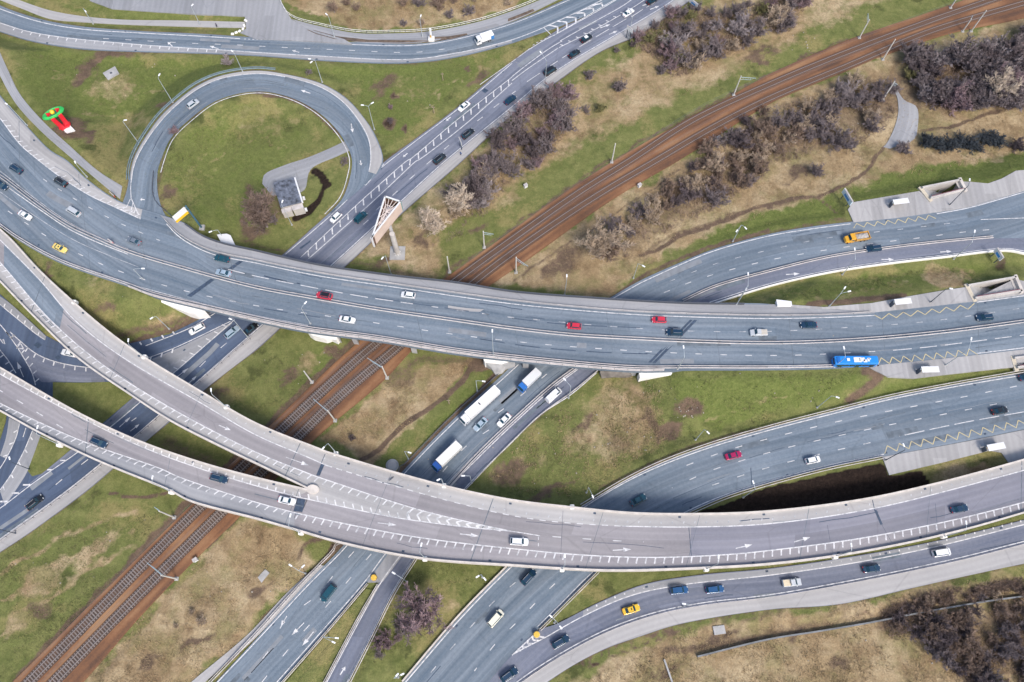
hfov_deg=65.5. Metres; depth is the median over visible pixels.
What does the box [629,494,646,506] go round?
car
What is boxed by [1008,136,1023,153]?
bare bush
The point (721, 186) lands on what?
bare bush
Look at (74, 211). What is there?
people carrier
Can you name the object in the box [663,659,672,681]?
lamp post
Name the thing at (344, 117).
loop ramp
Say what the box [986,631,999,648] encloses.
bare bush
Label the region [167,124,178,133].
bare bush
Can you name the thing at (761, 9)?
bare bush
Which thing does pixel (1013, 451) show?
bus stop pavement
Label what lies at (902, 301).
bus shelter
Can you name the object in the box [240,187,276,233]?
bare tree
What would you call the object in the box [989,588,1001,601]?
bare bush
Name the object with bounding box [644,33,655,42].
bare bush
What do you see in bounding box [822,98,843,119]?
bare bush
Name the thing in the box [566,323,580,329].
car
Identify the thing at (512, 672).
car
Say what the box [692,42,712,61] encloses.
bare bush
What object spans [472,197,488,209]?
bare bush
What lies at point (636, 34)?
bare bush
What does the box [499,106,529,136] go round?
bare bush
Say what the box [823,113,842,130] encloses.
bare bush
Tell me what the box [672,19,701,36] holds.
bare bush
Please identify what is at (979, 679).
bare bush
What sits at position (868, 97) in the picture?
bare bush
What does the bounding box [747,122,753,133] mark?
bare bush
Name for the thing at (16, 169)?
car
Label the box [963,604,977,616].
bare bush
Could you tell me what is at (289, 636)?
road
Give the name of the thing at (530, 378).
box truck
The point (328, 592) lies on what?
people carrier
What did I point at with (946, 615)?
bare bush
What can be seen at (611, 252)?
bare bush
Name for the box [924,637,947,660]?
bare bush
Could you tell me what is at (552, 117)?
bare bush
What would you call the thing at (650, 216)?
bare bush
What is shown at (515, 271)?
overhead line mast
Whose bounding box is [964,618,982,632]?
bare bush
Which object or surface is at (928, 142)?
bare bush
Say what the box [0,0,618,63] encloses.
road
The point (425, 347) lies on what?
railing
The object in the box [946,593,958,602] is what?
bare bush
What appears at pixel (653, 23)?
bare bush
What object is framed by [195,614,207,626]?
bare bush
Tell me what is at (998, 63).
bare bush
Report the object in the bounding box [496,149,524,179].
bare bush
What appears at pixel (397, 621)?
bare bush
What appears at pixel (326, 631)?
guardrail
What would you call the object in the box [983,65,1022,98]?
bare tree
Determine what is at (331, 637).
street lamp
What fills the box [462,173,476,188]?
bare bush
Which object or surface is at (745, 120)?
bare bush
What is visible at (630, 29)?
hoarding
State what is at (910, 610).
bare bush
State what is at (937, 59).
bare bush
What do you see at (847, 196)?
hoarding
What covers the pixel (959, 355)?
street lamp
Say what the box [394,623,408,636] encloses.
bare bush
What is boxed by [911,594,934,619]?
bare bush
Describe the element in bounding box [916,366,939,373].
bus shelter
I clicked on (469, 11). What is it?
bare bush
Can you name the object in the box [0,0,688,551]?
diagonal road
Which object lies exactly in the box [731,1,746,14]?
bare bush
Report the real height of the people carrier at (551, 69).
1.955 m
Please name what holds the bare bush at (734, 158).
on the ground
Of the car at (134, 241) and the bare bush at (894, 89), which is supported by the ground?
the bare bush at (894, 89)
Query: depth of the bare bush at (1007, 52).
262.90 m
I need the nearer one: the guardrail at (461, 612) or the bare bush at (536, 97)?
the guardrail at (461, 612)
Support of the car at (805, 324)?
on the flyover bridge
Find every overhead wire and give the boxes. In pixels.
[28,344,362,667]
[44,346,387,677]
[457,0,962,269]
[474,0,1000,271]
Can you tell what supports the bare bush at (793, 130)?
on the ground
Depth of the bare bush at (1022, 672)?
197.30 m
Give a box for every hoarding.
[172,205,204,230]
[626,25,632,41]
[689,0,697,7]
[840,188,853,205]
[990,247,1003,262]
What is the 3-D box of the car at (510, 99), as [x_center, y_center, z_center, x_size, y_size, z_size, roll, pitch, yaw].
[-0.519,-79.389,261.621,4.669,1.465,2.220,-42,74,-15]
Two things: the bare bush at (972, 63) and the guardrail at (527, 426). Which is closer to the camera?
the guardrail at (527, 426)
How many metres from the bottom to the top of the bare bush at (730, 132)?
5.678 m
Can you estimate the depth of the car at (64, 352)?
228.43 m
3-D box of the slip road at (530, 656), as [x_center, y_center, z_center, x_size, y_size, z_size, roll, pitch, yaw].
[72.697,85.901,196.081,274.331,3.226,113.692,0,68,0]
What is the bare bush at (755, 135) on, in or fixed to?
on the ground
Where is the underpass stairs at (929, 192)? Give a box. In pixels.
[917,177,967,201]
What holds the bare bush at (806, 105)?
on the ground
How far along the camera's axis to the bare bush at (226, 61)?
264.13 m
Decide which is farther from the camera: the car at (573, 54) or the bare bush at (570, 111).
the car at (573, 54)
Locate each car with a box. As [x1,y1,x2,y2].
[0,181,8,190]
[8,164,23,174]
[17,210,32,220]
[25,494,43,510]
[52,243,67,252]
[53,176,68,187]
[60,349,74,357]
[89,436,107,447]
[126,236,141,245]
[186,99,198,109]
[188,323,205,334]
[209,473,228,483]
[213,254,229,262]
[215,268,231,276]
[224,325,239,338]
[244,323,258,335]
[277,496,296,505]
[316,292,332,299]
[329,211,341,222]
[339,316,355,323]
[353,211,367,223]
[401,290,415,298]
[432,153,446,164]
[457,101,469,111]
[461,128,474,139]
[473,417,487,431]
[497,412,511,427]
[500,666,517,681]
[504,94,516,104]
[510,537,528,545]
[520,568,536,585]
[551,634,569,649]
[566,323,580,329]
[568,49,580,58]
[580,33,592,43]
[622,8,634,17]
[622,604,640,614]
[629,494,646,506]
[646,0,657,5]
[651,315,666,322]
[666,329,682,335]
[669,585,688,594]
[705,584,723,593]
[724,450,741,459]
[800,321,816,328]
[804,455,820,464]
[861,564,880,572]
[865,244,881,252]
[949,504,968,513]
[975,313,993,321]
[990,406,1008,414]
[1017,374,1023,380]
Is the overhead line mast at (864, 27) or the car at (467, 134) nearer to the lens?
the car at (467, 134)
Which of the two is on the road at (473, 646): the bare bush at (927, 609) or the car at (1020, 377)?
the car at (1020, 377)
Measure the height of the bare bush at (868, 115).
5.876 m
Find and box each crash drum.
[371,574,376,580]
[533,631,539,638]
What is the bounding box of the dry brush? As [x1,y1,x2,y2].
[432,0,1023,681]
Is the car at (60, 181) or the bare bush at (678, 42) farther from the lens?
the bare bush at (678, 42)
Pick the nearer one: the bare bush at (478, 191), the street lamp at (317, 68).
the bare bush at (478, 191)
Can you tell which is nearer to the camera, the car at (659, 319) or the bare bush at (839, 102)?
the car at (659, 319)
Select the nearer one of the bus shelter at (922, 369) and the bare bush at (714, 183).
the bus shelter at (922, 369)
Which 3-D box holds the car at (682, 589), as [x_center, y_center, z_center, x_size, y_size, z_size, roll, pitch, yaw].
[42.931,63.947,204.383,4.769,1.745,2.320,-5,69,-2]
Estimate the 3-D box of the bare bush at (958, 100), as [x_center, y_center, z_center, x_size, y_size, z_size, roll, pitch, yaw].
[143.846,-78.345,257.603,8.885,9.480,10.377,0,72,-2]
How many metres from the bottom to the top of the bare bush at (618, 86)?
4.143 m
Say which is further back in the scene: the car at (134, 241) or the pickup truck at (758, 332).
the car at (134, 241)
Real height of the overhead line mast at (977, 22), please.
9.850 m
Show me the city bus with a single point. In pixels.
(859, 361)
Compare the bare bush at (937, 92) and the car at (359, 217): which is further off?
the bare bush at (937, 92)
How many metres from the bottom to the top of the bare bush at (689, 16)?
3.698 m
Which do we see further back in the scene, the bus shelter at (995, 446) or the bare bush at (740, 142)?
the bare bush at (740, 142)
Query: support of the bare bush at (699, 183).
on the ground
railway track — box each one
[21,0,1001,681]
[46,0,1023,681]
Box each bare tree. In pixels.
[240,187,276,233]
[392,581,454,645]
[417,206,450,236]
[444,182,473,213]
[574,215,636,260]
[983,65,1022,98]
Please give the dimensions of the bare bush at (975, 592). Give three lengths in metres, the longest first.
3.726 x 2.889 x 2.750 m
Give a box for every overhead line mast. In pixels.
[147,563,178,580]
[154,507,175,518]
[303,371,313,383]
[313,399,336,422]
[368,358,388,379]
[447,256,450,273]
[483,231,490,248]
[514,257,527,273]
[610,143,615,163]
[732,76,753,95]
[858,14,869,38]
[881,39,895,60]
[883,81,897,100]
[969,10,986,31]
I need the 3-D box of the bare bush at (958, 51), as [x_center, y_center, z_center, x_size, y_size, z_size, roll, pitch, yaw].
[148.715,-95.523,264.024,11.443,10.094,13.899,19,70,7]
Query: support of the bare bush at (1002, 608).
on the ground
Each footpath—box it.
[0,53,121,198]
[1,0,244,27]
[192,565,322,681]
[262,141,348,195]
[292,0,556,43]
[884,90,918,148]
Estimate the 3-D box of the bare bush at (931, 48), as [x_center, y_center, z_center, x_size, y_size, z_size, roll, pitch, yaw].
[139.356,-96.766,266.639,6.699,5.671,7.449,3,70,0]
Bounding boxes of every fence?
[280,0,536,32]
[522,544,1023,681]
[697,596,1023,656]
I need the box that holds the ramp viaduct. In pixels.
[0,229,1023,571]
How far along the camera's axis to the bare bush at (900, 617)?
201.10 m
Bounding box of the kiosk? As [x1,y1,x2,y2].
[273,177,307,217]
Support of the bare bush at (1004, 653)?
on the ground
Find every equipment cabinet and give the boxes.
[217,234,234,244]
[775,299,791,306]
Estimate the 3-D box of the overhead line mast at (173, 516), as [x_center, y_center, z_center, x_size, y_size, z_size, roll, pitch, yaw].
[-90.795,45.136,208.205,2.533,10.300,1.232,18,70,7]
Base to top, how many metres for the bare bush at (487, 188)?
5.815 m
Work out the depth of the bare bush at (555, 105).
258.56 m
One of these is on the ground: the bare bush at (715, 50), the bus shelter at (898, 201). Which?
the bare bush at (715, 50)
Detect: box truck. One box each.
[431,441,461,472]
[459,385,499,425]
[474,30,493,45]
[517,368,540,392]
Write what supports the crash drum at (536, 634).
on the ground
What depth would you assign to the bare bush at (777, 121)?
255.30 m
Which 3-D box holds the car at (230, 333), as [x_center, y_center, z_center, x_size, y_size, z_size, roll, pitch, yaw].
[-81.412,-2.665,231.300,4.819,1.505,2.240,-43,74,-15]
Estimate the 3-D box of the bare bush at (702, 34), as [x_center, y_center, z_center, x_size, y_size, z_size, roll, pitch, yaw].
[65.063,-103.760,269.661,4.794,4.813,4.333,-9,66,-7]
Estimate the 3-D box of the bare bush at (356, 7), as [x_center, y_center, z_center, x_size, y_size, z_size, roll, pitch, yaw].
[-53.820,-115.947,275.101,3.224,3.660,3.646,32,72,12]
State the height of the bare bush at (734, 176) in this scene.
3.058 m
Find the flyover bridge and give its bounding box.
[0,96,1023,380]
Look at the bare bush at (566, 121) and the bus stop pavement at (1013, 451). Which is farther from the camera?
the bare bush at (566, 121)
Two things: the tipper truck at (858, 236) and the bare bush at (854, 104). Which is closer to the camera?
the tipper truck at (858, 236)
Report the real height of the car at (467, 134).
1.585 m
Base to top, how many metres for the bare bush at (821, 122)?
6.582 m
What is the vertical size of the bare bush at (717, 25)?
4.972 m
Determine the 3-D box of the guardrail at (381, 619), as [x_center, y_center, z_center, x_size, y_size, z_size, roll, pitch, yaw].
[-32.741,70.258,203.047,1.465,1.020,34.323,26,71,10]
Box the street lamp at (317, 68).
[308,58,322,82]
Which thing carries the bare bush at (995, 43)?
on the ground
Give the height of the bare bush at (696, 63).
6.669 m
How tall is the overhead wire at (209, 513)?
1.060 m
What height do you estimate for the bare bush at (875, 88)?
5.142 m
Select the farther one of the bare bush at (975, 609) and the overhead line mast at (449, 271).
the overhead line mast at (449, 271)
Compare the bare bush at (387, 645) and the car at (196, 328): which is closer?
the bare bush at (387, 645)
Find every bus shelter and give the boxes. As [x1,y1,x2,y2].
[888,198,909,207]
[890,298,911,306]
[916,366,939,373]
[981,442,1005,451]
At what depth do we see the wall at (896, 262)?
236.71 m
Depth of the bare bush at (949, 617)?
201.11 m
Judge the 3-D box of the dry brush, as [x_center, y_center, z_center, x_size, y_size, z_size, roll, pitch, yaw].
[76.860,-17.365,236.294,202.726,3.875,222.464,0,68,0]
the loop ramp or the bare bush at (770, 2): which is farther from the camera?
the bare bush at (770, 2)
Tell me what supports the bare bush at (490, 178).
on the ground
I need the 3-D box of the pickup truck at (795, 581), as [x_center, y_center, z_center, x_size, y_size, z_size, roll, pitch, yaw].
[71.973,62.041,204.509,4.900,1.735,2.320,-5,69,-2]
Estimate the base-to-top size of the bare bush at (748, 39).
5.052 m
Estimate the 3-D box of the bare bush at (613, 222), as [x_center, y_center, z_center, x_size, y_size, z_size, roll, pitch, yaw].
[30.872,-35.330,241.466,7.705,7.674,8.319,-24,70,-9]
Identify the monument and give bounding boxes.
[42,106,74,132]
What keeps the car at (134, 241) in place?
on the flyover bridge
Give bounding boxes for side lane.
[326,238,1023,681]
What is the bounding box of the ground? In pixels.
[0,0,1023,681]
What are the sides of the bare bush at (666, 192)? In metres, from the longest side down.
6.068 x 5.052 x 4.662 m
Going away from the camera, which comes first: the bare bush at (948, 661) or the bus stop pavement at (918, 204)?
the bare bush at (948, 661)
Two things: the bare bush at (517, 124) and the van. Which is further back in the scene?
the bare bush at (517, 124)
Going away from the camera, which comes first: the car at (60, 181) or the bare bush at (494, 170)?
the car at (60, 181)
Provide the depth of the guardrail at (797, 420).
219.19 m
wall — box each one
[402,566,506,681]
[717,249,1023,301]
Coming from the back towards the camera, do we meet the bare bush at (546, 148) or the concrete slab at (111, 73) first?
the concrete slab at (111, 73)
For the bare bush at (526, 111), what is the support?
on the ground
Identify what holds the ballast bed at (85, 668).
on the ground
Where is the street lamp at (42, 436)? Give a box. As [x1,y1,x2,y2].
[36,425,57,444]
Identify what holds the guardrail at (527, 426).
on the ground
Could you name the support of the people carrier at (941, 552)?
on the slip road at (530, 656)
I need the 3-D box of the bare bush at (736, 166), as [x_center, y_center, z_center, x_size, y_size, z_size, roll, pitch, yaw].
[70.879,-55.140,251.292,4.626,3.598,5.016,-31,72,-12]
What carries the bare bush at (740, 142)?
on the ground
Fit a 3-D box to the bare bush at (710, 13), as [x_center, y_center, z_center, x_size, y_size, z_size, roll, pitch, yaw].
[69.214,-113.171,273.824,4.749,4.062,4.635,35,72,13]
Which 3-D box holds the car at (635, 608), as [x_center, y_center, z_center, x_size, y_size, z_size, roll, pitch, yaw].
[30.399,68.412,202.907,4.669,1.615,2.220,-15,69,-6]
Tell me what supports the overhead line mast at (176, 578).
on the ground
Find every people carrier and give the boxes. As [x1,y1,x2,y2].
[65,205,81,217]
[320,583,336,602]
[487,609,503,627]
[543,65,556,76]
[931,548,951,557]
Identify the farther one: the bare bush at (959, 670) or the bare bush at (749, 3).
the bare bush at (749, 3)
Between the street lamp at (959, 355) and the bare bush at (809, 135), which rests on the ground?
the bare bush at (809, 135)
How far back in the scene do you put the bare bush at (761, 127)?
255.14 m
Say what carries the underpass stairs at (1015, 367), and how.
on the ground
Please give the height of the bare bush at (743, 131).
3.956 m
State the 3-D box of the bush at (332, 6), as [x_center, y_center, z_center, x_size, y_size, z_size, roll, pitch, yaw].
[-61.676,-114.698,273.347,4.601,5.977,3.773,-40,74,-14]
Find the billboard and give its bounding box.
[370,195,404,259]
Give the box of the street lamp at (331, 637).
[322,636,338,643]
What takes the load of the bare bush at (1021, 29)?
on the ground
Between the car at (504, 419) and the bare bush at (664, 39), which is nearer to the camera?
the car at (504, 419)
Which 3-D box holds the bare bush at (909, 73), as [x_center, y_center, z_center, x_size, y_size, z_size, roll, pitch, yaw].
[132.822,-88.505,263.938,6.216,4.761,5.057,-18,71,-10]
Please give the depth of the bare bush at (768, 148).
253.09 m
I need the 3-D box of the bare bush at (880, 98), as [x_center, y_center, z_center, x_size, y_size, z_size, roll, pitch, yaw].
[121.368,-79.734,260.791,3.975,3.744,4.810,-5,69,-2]
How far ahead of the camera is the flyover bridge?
227.09 m
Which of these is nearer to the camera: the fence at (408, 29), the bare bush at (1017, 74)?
the bare bush at (1017, 74)
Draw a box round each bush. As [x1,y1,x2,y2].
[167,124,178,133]
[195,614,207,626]
[221,53,233,64]
[268,216,277,224]
[326,0,337,12]
[339,0,350,4]
[340,157,347,167]
[351,0,360,10]
[369,636,383,650]
[374,649,385,658]
[377,628,391,639]
[379,638,394,650]
[392,615,404,628]
[393,634,402,642]
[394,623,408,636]
[397,0,406,6]
[400,18,406,25]
[412,0,425,6]
[417,18,425,26]
[429,0,445,9]
[440,183,465,197]
[443,8,454,17]
[448,204,465,221]
[456,172,486,203]
[462,3,475,17]
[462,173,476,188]
[463,172,486,189]
[466,197,478,208]
[470,153,488,171]
[470,164,492,186]
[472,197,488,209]
[475,180,501,205]
[477,159,500,184]
[477,162,499,181]
[479,148,499,169]
[483,123,512,153]
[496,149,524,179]
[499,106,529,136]
[505,136,517,151]
[511,126,531,149]
[512,100,532,121]
[518,154,536,170]
[522,138,542,158]
[524,100,537,113]
[525,85,548,110]
[528,155,544,167]
[529,136,540,150]
[532,85,553,104]
[535,124,548,137]
[536,130,557,155]
[542,80,564,98]
[542,128,556,141]
[544,107,566,128]
[546,98,565,116]
[551,104,577,133]
[556,80,579,100]
[556,96,581,117]
[583,69,596,79]
[583,104,590,114]
[595,102,607,112]
[600,243,619,261]
[601,213,624,235]
[611,236,621,249]
[612,78,627,91]
[625,226,635,237]
[626,197,652,220]
[627,211,641,227]
[631,26,645,42]
[642,200,662,226]
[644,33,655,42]
[644,192,659,204]
[650,18,660,29]
[654,203,663,213]
[656,31,672,44]
[656,35,677,58]
[656,65,669,74]
[658,27,693,51]
[660,184,674,197]
[661,176,676,190]
[663,54,678,73]
[663,198,673,210]
[664,3,679,18]
[667,49,684,65]
[668,19,679,30]
[669,194,681,206]
[671,41,696,67]
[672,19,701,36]
[675,5,688,17]
[677,178,701,203]
[679,172,700,189]
[682,51,705,70]
[685,9,696,21]
[687,159,698,171]
[689,0,702,10]
[692,36,706,52]
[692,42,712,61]
[692,174,709,193]
[692,186,704,197]
[694,153,714,170]
[697,137,719,157]
[698,27,711,42]
[701,21,711,30]
[701,31,727,58]
[701,150,729,172]
[703,184,730,207]
[704,174,716,187]
[705,5,719,16]
[706,15,723,29]
[709,134,726,147]
[709,176,721,187]
[709,177,729,194]
[713,34,725,42]
[714,168,723,178]
[720,3,732,17]
[721,126,746,146]
[725,12,755,36]
[725,36,741,50]
[725,184,733,195]
[728,152,739,163]
[729,130,754,148]
[729,171,738,182]
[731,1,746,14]
[731,148,753,161]
[731,167,754,188]
[732,126,745,137]
[732,159,746,172]
[735,7,759,26]
[738,112,753,125]
[739,173,759,188]
[741,30,757,50]
[742,0,754,7]
[745,134,766,153]
[747,15,772,36]
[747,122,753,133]
[750,151,767,165]
[751,130,764,140]
[752,114,775,137]
[752,155,769,175]
[754,0,768,16]
[755,139,776,155]
[756,103,771,116]
[759,120,781,139]
[760,116,771,123]
[762,4,788,30]
[764,0,778,8]
[770,103,792,127]
[770,139,785,153]
[772,1,795,23]
[774,9,797,34]
[780,132,797,145]
[783,122,805,141]
[786,0,804,8]
[788,107,804,125]
[793,0,812,8]
[796,114,818,130]
[801,95,816,109]
[802,124,822,142]
[808,106,828,128]
[809,162,825,177]
[810,110,837,134]
[815,97,829,108]
[816,128,834,145]
[822,88,841,101]
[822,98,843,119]
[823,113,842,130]
[827,125,854,155]
[831,76,849,91]
[833,91,854,107]
[840,80,862,104]
[844,68,865,90]
[844,137,858,151]
[845,92,865,109]
[854,83,877,105]
[862,108,881,124]
[863,112,885,131]
[870,79,891,100]
[876,92,886,102]
[886,76,903,94]
[891,607,909,627]
[893,620,908,633]
[894,140,911,155]
[899,39,932,64]
[904,65,917,79]
[905,622,928,643]
[906,604,918,613]
[909,39,933,63]
[909,58,927,74]
[909,68,937,87]
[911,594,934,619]
[917,83,936,105]
[917,610,952,641]
[918,617,931,631]
[919,76,952,110]
[919,131,944,147]
[921,40,938,56]
[924,622,947,642]
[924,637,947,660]
[925,56,946,79]
[926,595,934,604]
[928,46,952,66]
[929,77,964,100]
[929,630,943,646]
[932,134,951,154]
[933,639,955,659]
[937,595,949,606]
[938,608,960,634]
[940,80,975,115]
[940,130,963,152]
[941,624,959,646]
[942,648,961,671]
[943,31,977,66]
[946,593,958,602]
[946,611,963,627]
[946,635,961,653]
[949,73,970,93]
[951,606,976,632]
[953,662,967,676]
[954,129,973,148]
[955,73,982,95]
[956,89,981,112]
[957,645,974,662]
[958,625,971,638]
[958,629,985,657]
[960,46,991,71]
[962,134,985,154]
[962,657,984,676]
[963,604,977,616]
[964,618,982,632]
[965,590,977,602]
[967,66,984,88]
[968,80,995,111]
[969,586,982,596]
[971,603,987,619]
[971,668,1005,681]
[972,673,993,681]
[976,35,1005,54]
[977,41,1003,66]
[977,49,1014,75]
[977,62,1015,93]
[977,128,1001,147]
[977,593,986,602]
[977,647,990,665]
[977,659,993,675]
[980,647,996,665]
[985,74,1009,107]
[986,129,1008,149]
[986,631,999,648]
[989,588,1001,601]
[992,641,1018,659]
[993,44,1022,63]
[993,596,1012,617]
[993,649,1011,667]
[997,62,1023,87]
[997,625,1012,638]
[998,83,1023,112]
[1000,31,1023,53]
[1000,619,1020,637]
[1003,57,1023,79]
[1004,42,1023,70]
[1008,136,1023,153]
[1008,646,1023,660]
[1009,634,1023,649]
[1010,78,1023,98]
[1010,582,1022,593]
[1012,598,1023,618]
[1015,662,1023,675]
[1016,584,1023,597]
[1018,25,1023,39]
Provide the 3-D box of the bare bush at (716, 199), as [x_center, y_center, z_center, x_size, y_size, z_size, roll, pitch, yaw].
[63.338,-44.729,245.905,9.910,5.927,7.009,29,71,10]
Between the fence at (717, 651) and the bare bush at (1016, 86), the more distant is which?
the bare bush at (1016, 86)
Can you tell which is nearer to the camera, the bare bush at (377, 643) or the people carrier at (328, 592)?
the bare bush at (377, 643)
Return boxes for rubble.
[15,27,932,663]
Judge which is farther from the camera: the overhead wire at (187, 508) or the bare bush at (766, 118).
the bare bush at (766, 118)
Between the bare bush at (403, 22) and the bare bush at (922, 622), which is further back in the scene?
the bare bush at (403, 22)
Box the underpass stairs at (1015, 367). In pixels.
[1010,356,1023,370]
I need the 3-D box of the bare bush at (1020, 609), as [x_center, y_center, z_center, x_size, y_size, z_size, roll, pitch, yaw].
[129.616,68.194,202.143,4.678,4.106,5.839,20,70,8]
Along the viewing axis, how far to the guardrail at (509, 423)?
221.03 m
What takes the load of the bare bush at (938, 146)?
on the ground
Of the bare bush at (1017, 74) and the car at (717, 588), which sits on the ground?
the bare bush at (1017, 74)
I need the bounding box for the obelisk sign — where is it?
[428,28,434,41]
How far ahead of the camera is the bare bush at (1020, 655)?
198.65 m
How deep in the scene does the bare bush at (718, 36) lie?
269.37 m
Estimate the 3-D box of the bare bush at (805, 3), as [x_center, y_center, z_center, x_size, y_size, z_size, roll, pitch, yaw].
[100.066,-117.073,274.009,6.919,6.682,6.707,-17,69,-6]
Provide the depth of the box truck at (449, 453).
215.41 m
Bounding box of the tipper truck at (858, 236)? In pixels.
[843,231,871,243]
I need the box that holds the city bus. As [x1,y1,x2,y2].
[831,356,878,366]
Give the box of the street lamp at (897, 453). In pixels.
[884,443,904,460]
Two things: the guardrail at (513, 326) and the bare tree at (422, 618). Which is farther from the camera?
the guardrail at (513, 326)
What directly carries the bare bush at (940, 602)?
on the ground
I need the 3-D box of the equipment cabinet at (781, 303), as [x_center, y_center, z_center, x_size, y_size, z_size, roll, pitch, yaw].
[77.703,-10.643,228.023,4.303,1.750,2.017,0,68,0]
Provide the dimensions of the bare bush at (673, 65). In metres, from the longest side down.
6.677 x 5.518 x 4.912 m
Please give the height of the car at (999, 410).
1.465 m
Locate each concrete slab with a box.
[103,66,118,79]
[258,569,268,582]
[712,625,725,634]
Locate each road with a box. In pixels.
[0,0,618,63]
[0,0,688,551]
[0,295,201,502]
[90,0,351,44]
[217,190,1023,681]
[404,373,1023,681]
[489,520,1023,681]
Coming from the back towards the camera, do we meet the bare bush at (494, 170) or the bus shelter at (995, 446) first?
the bare bush at (494, 170)
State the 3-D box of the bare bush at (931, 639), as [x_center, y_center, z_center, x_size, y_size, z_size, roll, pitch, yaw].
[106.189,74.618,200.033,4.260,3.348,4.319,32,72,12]
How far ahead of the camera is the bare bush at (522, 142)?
253.40 m
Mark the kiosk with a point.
(288, 193)
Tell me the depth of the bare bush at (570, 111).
257.84 m
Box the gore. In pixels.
[367,554,397,582]
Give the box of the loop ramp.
[123,71,382,231]
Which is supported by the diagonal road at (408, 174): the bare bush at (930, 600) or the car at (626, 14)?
the car at (626, 14)
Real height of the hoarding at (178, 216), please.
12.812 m
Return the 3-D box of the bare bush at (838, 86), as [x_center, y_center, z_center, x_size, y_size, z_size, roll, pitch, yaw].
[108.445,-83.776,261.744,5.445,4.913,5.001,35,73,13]
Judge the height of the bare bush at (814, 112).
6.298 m
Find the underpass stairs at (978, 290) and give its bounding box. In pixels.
[964,274,1023,301]
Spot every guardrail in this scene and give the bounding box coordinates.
[0,174,1023,343]
[0,224,832,367]
[0,336,251,540]
[126,66,275,179]
[152,170,172,217]
[164,219,871,315]
[208,543,340,681]
[281,583,367,681]
[323,584,378,681]
[348,559,416,681]
[389,373,498,480]
[449,368,575,485]
[466,370,597,488]
[539,572,599,630]
[580,370,1023,505]
[682,235,993,301]
[690,456,883,512]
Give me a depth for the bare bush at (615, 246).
240.28 m
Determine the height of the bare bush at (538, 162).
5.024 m
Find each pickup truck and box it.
[749,328,767,336]
[781,577,801,586]
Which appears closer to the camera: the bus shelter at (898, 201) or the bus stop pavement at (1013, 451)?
the bus stop pavement at (1013, 451)
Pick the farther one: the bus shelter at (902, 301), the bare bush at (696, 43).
the bare bush at (696, 43)
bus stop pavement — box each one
[769,280,1023,311]
[848,170,1023,221]
[869,349,1023,378]
[882,430,1023,474]
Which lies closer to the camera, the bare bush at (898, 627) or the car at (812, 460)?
the bare bush at (898, 627)
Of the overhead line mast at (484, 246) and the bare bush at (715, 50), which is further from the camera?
the bare bush at (715, 50)
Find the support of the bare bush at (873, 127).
on the ground
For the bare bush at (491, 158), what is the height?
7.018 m
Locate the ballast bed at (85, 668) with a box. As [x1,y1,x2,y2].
[13,0,1023,681]
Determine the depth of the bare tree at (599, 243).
232.06 m
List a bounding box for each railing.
[127,285,663,370]
[183,222,743,304]
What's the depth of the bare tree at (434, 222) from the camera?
236.37 m
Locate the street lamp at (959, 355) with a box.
[945,337,971,365]
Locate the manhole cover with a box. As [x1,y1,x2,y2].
[386,459,398,470]
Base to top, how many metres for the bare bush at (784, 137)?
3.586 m
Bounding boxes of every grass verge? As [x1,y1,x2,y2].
[0,412,6,437]
[28,382,132,475]
[287,589,374,681]
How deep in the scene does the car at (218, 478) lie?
206.95 m
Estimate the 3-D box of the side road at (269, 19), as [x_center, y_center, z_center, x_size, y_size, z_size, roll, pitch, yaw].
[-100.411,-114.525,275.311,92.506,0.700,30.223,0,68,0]
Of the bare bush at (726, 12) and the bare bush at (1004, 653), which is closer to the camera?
the bare bush at (1004, 653)
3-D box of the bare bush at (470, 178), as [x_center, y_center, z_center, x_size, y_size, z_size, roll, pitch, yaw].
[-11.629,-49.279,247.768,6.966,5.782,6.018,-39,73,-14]
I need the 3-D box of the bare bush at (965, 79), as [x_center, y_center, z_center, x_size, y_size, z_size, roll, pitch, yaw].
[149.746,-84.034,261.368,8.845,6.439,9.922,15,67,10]
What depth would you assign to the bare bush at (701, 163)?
250.62 m
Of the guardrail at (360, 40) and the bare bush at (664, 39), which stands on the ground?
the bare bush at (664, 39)
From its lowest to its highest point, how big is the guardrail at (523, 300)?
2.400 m
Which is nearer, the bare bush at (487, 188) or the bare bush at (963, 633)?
the bare bush at (963, 633)
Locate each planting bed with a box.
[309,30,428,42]
[435,33,466,40]
[508,9,533,20]
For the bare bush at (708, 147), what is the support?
on the ground
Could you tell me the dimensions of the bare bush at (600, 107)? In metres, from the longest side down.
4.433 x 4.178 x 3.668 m
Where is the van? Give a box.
[544,387,561,403]
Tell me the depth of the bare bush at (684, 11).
273.52 m
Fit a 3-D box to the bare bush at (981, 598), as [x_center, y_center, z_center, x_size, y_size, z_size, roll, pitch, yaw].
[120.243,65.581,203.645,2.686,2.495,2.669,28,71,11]
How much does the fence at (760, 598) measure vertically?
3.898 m
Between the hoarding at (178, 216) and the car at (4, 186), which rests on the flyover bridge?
the car at (4, 186)
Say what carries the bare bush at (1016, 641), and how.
on the ground
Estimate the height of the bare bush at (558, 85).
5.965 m
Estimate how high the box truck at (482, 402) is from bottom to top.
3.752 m

